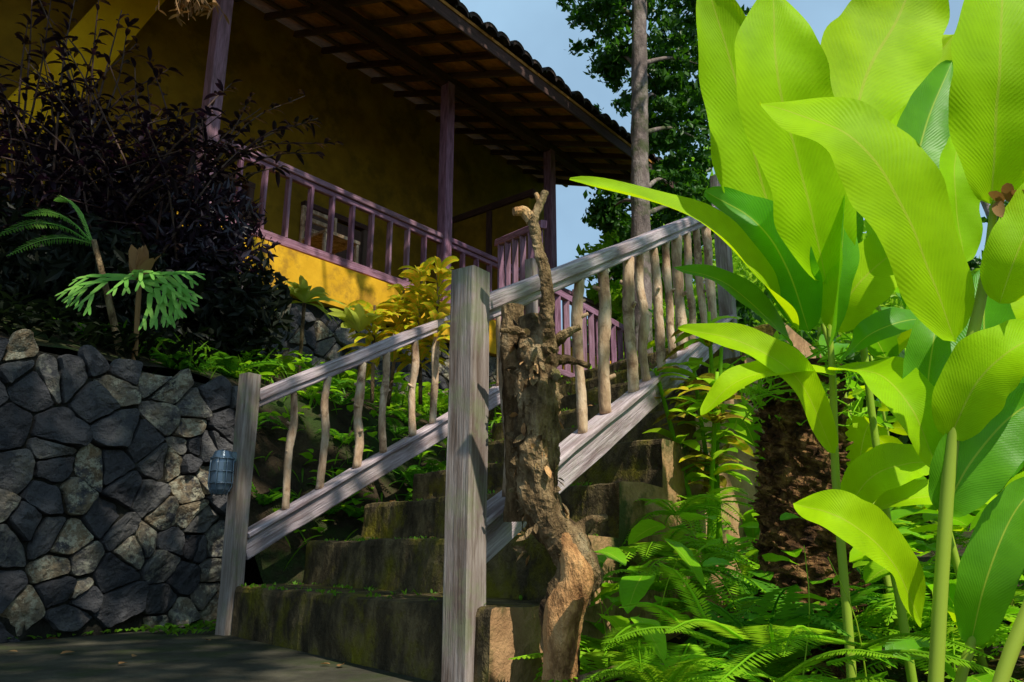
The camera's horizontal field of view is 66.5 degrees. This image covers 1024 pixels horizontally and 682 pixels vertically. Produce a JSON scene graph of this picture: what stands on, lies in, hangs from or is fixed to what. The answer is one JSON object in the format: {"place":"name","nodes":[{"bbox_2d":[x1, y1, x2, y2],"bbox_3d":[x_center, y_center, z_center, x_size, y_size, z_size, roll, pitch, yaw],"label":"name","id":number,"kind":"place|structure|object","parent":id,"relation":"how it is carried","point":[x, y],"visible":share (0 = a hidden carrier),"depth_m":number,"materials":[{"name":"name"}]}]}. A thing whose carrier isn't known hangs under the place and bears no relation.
{"place":"outdoors","nodes":[
{"label":"outdoors","id":0,"kind":"place"},
{"bbox_2d":[0,626,433,681],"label":"concrete path","id":1,"kind":"structure","parent":0,"point":[162,656],"depth_m":2.63,"materials":[{"name":"grey concrete"}]},
{"bbox_2d":[0,312,501,583],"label":"earth bank","id":2,"kind":"structure","parent":0,"point":[272,560],"depth_m":4.70,"materials":[{"name":"soil"}]},
{"bbox_2d":[0,195,123,355],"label":"tree fern","id":3,"kind":"object","parent":2,"relation":"on","point":[108,300],"visible":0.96,"depth_m":4.27,"materials":[{"name":"green plant"}]},
{"bbox_2d":[55,244,205,359],"bbox_3d":[-1.989,-0.173,4.014,0.728,0.761,0.381,0,-15,0],"label":"staghorn fern","id":4,"kind":"object","parent":2,"relation":"on","point":[141,273],"visible":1,"depth_m":4.07,"materials":[{"name":"green plant"}]},
{"bbox_2d":[0,186,294,378],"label":"shaded bank shrub","id":5,"kind":"object","parent":2,"relation":"on","point":[34,282],"visible":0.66,"depth_m":4.58,"materials":[{"name":"green plant"}]},
{"bbox_2d":[0,0,343,315],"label":"purple shrub","id":6,"kind":"object","parent":2,"relation":"on","point":[147,207],"visible":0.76,"depth_m":5.10,"materials":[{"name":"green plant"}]},
{"bbox_2d":[53,317,501,517],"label":"bank ferns","id":7,"kind":"object","parent":2,"relation":"on","point":[234,370],"visible":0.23,"depth_m":5.08,"materials":[{"name":"green plant"}]},
{"bbox_2d":[265,275,383,373],"bbox_3d":[-1.277,-0.145,5.501,0.522,0.764,1.315,13,-20,-39],"label":"dracaena plant","id":8,"kind":"object","parent":2,"relation":"on","point":[357,319],"visible":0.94,"depth_m":5.73,"materials":[{"name":"green plant"}]},
{"bbox_2d":[338,256,458,405],"bbox_3d":[-0.690,-0.060,5.235,0.852,0.984,0.640,0,-15,0],"label":"croton plant","id":9,"kind":"object","parent":2,"relation":"on","point":[414,304],"visible":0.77,"depth_m":5.20,"materials":[{"name":"yellow plant"}]},
{"bbox_2d":[556,0,751,352],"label":"tall tree","id":10,"kind":"object","parent":2,"relation":"on","point":[653,132],"visible":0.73,"depth_m":9.50,"materials":[{"name":"green plant"}]},
{"bbox_2d":[0,0,543,284],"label":"walls","id":11,"kind":"structure","parent":0,"point":[386,155],"depth_m":9.85,"materials":[{"name":"yellow paint"}]},
{"bbox_2d":[155,0,228,25],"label":"dry hanging twigs","id":12,"kind":"object","parent":11,"relation":"hanging from","point":[185,3],"visible":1,"depth_m":4.93,"materials":[{"name":"brown plant"}]},
{"bbox_2d":[167,154,367,265],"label":"doors","id":13,"kind":"structure","parent":11,"relation":"attached to","point":[361,235],"depth_m":9.85,"materials":[{"name":"brown wood"}]},
{"bbox_2d":[234,0,681,194],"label":"rafters","id":14,"kind":"object","parent":11,"relation":"attached to","point":[380,38],"visible":0.81,"depth_m":9.88,"materials":[{"name":"brown wood"}]},
{"bbox_2d":[244,0,680,186],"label":"tiled roof","id":15,"kind":"structure","parent":14,"relation":"on","point":[500,39],"depth_m":9.78,"materials":[{"name":"ceramic"}]},
{"bbox_2d":[0,153,610,372],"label":"porch floor band","id":16,"kind":"object","parent":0,"point":[341,284],"visible":0.11,"depth_m":7.64,"materials":[{"name":"yellow paint"}]},
{"bbox_2d":[298,205,359,262],"bbox_3d":[-1.938,-1.027,8.291,0.451,0.850,0.462,-12,-19,37],"label":"porch chair","id":17,"kind":"object","parent":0,"point":[318,239],"visible":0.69,"depth_m":8.30,"materials":[{"name":"wood"}]},
{"bbox_2d":[185,513,1023,681],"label":"ground","id":18,"kind":"structure","parent":0,"point":[894,673],"depth_m":2.53,"materials":[{"name":"soil"}]},
{"bbox_2d":[0,329,237,642],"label":"stone retaining wall","id":19,"kind":"structure","parent":18,"relation":"on","point":[112,513],"depth_m":3.64,"materials":[{"name":"grey stone"}]},
{"bbox_2d":[207,449,236,495],"bbox_3d":[-1.356,0.617,3.668,0.137,0.217,0.122,0,-15,0],"label":"bulkhead lamp","id":20,"kind":"object","parent":19,"relation":"attached to","point":[221,473],"visible":0.99,"depth_m":3.63,"materials":[{"name":"glass"}]},
{"bbox_2d":[7,319,591,638],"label":"bank grass","id":21,"kind":"structure","parent":18,"relation":"on","point":[398,377],"depth_m":5.08,"materials":[{"name":"green plant"}]},
{"bbox_2d":[125,269,495,570],"bbox_3d":[-3.460,1.315,8.241,4.023,2.904,12.194,-12,-19,37],"label":"stone base","id":22,"kind":"object","parent":18,"relation":"on","point":[326,338],"visible":0.09,"depth_m":7.54,"materials":[{"name":"grey stone"}]},
{"bbox_2d":[192,0,620,360],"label":"porch columns and rail","id":23,"kind":"structure","parent":22,"relation":"on","point":[441,236],"depth_m":8.28,"materials":[{"name":"purple wood"}]},
{"bbox_2d":[0,0,164,155],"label":"yellow buttress","id":24,"kind":"structure","parent":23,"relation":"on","point":[143,11],"depth_m":7.50,"materials":[{"name":"paint"}]},
{"bbox_2d":[452,188,536,290],"bbox_3d":[-0.287,-0.958,11.044,1.519,2.140,0.138,-12,-19,37],"label":"end partition","id":25,"kind":"object","parent":23,"relation":"on","point":[483,228],"visible":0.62,"depth_m":11.18,"materials":[{"name":"brown wood"}]},
{"bbox_2d":[10,588,1023,681],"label":"leaf litter","id":26,"kind":"object","parent":18,"relation":"on","point":[997,659],"visible":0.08,"depth_m":2.49,"materials":[{"name":"brown plant"}]},
{"bbox_2d":[488,377,574,420],"bbox_3d":[0.578,1.437,8.303,2.250,1.300,3.250,-10,-18,33],"label":"stair landing","id":27,"kind":"object","parent":18,"relation":"on","point":[491,414],"depth_m":6.98,"materials":[{"name":"concrete"}]},
{"bbox_2d":[494,220,625,377],"bbox_3d":[0.519,-0.127,8.047,0.920,1.684,2.721,-8,-17,27],"label":"landing railing","id":28,"kind":"object","parent":27,"relation":"on","point":[521,234],"visible":0.31,"depth_m":7.57,"materials":[{"name":"purple wood"}]},
{"bbox_2d":[231,323,846,681],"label":"concrete stairs","id":29,"kind":"structure","parent":18,"relation":"on","point":[399,632],"depth_m":3.03,"materials":[{"name":"grey concrete"}]},
{"bbox_2d":[215,258,537,635],"bbox_3d":[-0.567,0.352,4.895,0.096,2.647,2.642,-10,-18,33],"label":"stair railing","id":30,"kind":"object","parent":29,"relation":"on","point":[242,542],"visible":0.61,"depth_m":4.12,"materials":[{"name":"grey wood"}]},
{"bbox_2d":[239,325,754,605],"bbox_3d":[0.324,0.525,4.461,1.775,1.624,4.043,-10,-18,33],"label":"stair moss","id":31,"kind":"object","parent":29,"relation":"on","point":[272,587],"visible":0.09,"depth_m":3.26,"materials":[{"name":"green plant"}]},
{"bbox_2d":[441,175,739,681],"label":"stair railing","id":32,"kind":"object","parent":29,"relation":"on","point":[479,534],"visible":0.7,"depth_m":2.74,"materials":[{"name":"grey wood"}]},
{"bbox_2d":[500,190,607,681],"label":"driftwood stump","id":33,"kind":"object","parent":18,"relation":"on","point":[532,359],"visible":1,"depth_m":2.17,"materials":[{"name":"brown wood"}]},
{"bbox_2d":[642,312,757,567],"bbox_3d":[0.829,0.410,3.396,0.519,1.114,0.521,13,-20,-40],"label":"shrub","id":34,"kind":"object","parent":18,"relation":"on","point":[704,463],"visible":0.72,"depth_m":3.39,"materials":[{"name":"green plant"}]},
{"bbox_2d":[509,487,1023,681],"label":"fern bed","id":35,"kind":"object","parent":18,"relation":"on","point":[736,640],"visible":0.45,"depth_m":2.12,"materials":[{"name":"green plant"}]},
{"bbox_2d":[578,663,675,681],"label":"garden edging log","id":36,"kind":"object","parent":35,"relation":"on","point":[582,677],"visible":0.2,"depth_m":1.92,"materials":[{"name":"brown wood"}]},
{"bbox_2d":[570,170,989,351],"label":"distant trees","id":37,"kind":"object","parent":18,"relation":"on","point":[985,205],"depth_m":14.32,"materials":[{"name":"green plant"}]},
{"bbox_2d":[575,144,1008,524],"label":"background shrubs","id":38,"kind":"object","parent":18,"relation":"on","point":[745,314],"visible":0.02,"depth_m":9.74,"materials":[{"name":"green plant"}]},
{"bbox_2d":[569,0,1023,681],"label":"torch ginger plant","id":39,"kind":"object","parent":18,"relation":"on","point":[897,126],"visible":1,"depth_m":1.81,"materials":[{"name":"green plant"}]},
{"bbox_2d":[579,505,1023,681],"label":"broadleaf undergrowth","id":40,"kind":"object","parent":18,"relation":"on","point":[632,589],"visible":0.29,"depth_m":2.16,"materials":[{"name":"green plant"}]},
{"bbox_2d":[747,358,870,679],"bbox_3d":[0.932,0.584,2.544,0.421,1.052,0.372,0,-15,0],"label":"tree fern trunk","id":41,"kind":"object","parent":18,"relation":"on","point":[794,466],"visible":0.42,"depth_m":2.46,"materials":[{"name":"brown plant"}]},
{"bbox_2d":[718,317,905,428],"bbox_3d":[0.998,0.124,2.603,0.615,0.422,0.589,-7,-17,23],"label":"creeper vine","id":42,"kind":"object","parent":41,"relation":"on","point":[756,389],"visible":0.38,"depth_m":2.51,"materials":[{"name":"green plant"}]},
{"bbox_2d":[637,242,1023,680],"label":"ginger thicket","id":43,"kind":"object","parent":18,"relation":"on","point":[859,436],"visible":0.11,"depth_m":2.54,"materials":[{"name":"green plant"}]},
{"bbox_2d":[460,0,987,338],"label":"sky","id":44,"kind":"structure","parent":0,"point":[541,27],"materials":[{"name":"blue"}]}
]}

